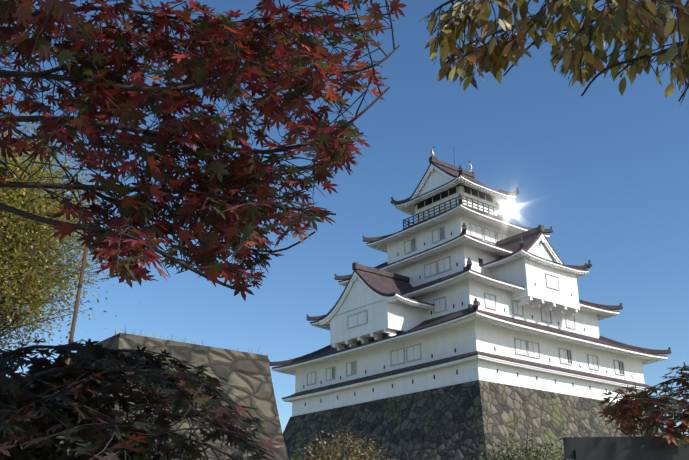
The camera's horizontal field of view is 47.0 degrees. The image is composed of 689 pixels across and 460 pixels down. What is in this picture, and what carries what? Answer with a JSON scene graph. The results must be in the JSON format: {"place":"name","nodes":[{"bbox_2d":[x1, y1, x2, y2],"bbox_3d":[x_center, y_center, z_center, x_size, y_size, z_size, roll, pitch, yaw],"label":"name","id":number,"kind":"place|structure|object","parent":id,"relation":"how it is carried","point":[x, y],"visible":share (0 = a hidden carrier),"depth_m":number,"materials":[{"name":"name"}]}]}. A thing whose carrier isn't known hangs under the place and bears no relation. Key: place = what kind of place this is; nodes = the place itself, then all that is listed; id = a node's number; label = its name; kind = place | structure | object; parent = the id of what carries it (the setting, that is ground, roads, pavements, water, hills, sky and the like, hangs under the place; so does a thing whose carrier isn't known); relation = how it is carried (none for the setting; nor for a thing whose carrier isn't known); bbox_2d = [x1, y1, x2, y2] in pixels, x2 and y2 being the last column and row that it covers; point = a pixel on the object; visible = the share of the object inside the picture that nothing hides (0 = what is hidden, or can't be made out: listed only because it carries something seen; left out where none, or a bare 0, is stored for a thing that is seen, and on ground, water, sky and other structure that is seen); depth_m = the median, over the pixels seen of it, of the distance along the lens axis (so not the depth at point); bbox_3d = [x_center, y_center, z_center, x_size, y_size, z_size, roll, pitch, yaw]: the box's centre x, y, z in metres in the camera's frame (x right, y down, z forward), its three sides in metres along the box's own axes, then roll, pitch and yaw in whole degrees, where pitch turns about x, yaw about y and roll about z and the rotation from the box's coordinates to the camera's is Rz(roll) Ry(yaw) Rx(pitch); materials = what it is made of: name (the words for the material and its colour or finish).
{"place":"outdoors","nodes":[
{"label":"outdoors","id":0,"kind":"place"},
{"bbox_2d":[115,327,261,353],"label":"wall top grass","id":1,"kind":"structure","parent":0,"point":[116,332],"depth_m":29.24,"materials":[{"name":"green plant"}]},
{"bbox_2d":[0,0,688,435],"label":"sky","id":2,"kind":"structure","parent":0,"point":[607,169],"materials":[{"name":"blue"}]},
{"bbox_2d":[283,380,666,459],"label":"stone foundation","id":3,"kind":"object","parent":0,"point":[450,422],"visible":0.74,"depth_m":62.56,"materials":[{"name":"grey stone"}]},
{"bbox_2d":[269,146,671,415],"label":"castle","id":4,"kind":"structure","parent":3,"relation":"on","point":[464,283],"depth_m":70.87,"materials":[{"name":"white paint"}]},
{"bbox_2d":[505,206,512,212],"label":"balcony glass pane","id":5,"kind":"object","parent":4,"relation":"attached to","point":[508,209],"visible":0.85,"depth_m":82.45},
{"label":"ground","id":6,"kind":"structure","parent":0,"visible":0},
{"bbox_2d":[0,95,126,372],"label":"yellow tree","id":7,"kind":"object","parent":6,"relation":"on","point":[23,241],"visible":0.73,"depth_m":40.51,"materials":[{"name":"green plant"}]},
{"bbox_2d":[58,199,96,404],"bbox_3d":[-8.202,4.855,23.335,0.686,11.276,3.822,8,-23,-21],"label":"support pole","id":8,"kind":"object","parent":6,"relation":"on","point":[73,324],"visible":0.4,"depth_m":23.48,"materials":[{"name":"brown wood"}]},
{"bbox_2d":[0,333,288,459],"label":"stone wall","id":9,"kind":"structure","parent":6,"relation":"on","point":[249,377],"depth_m":29.73,"materials":[{"name":"grey stone"}]},
{"bbox_2d":[0,0,406,459],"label":"maple tree","id":10,"kind":"object","parent":6,"relation":"on","point":[107,91],"depth_m":3.21,"materials":[{"name":"red plant"}]},
{"bbox_2d":[291,421,401,459],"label":"shrub","id":11,"kind":"object","parent":6,"relation":"on","point":[326,455],"visible":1,"depth_m":31.30,"materials":[{"name":"green plant"}]},
{"bbox_2d":[458,420,573,459],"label":"shrub","id":12,"kind":"object","parent":6,"relation":"on","point":[525,456],"visible":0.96,"depth_m":27.79,"materials":[{"name":"green plant"}]},
{"bbox_2d":[420,0,688,105],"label":"cherry tree","id":13,"kind":"object","parent":6,"relation":"on","point":[647,19],"visible":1,"depth_m":3.40,"materials":[{"name":"green plant"}]},
{"bbox_2d":[563,436,688,459],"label":"wall","id":14,"kind":"structure","parent":6,"relation":"on","point":[625,448],"depth_m":4.16,"materials":[{"name":"grey concrete"}]},
{"bbox_2d":[598,362,688,447],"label":"maple tree","id":15,"kind":"object","parent":6,"relation":"on","point":[624,407],"visible":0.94,"depth_m":4.40,"materials":[{"name":"red plant"}]}
]}

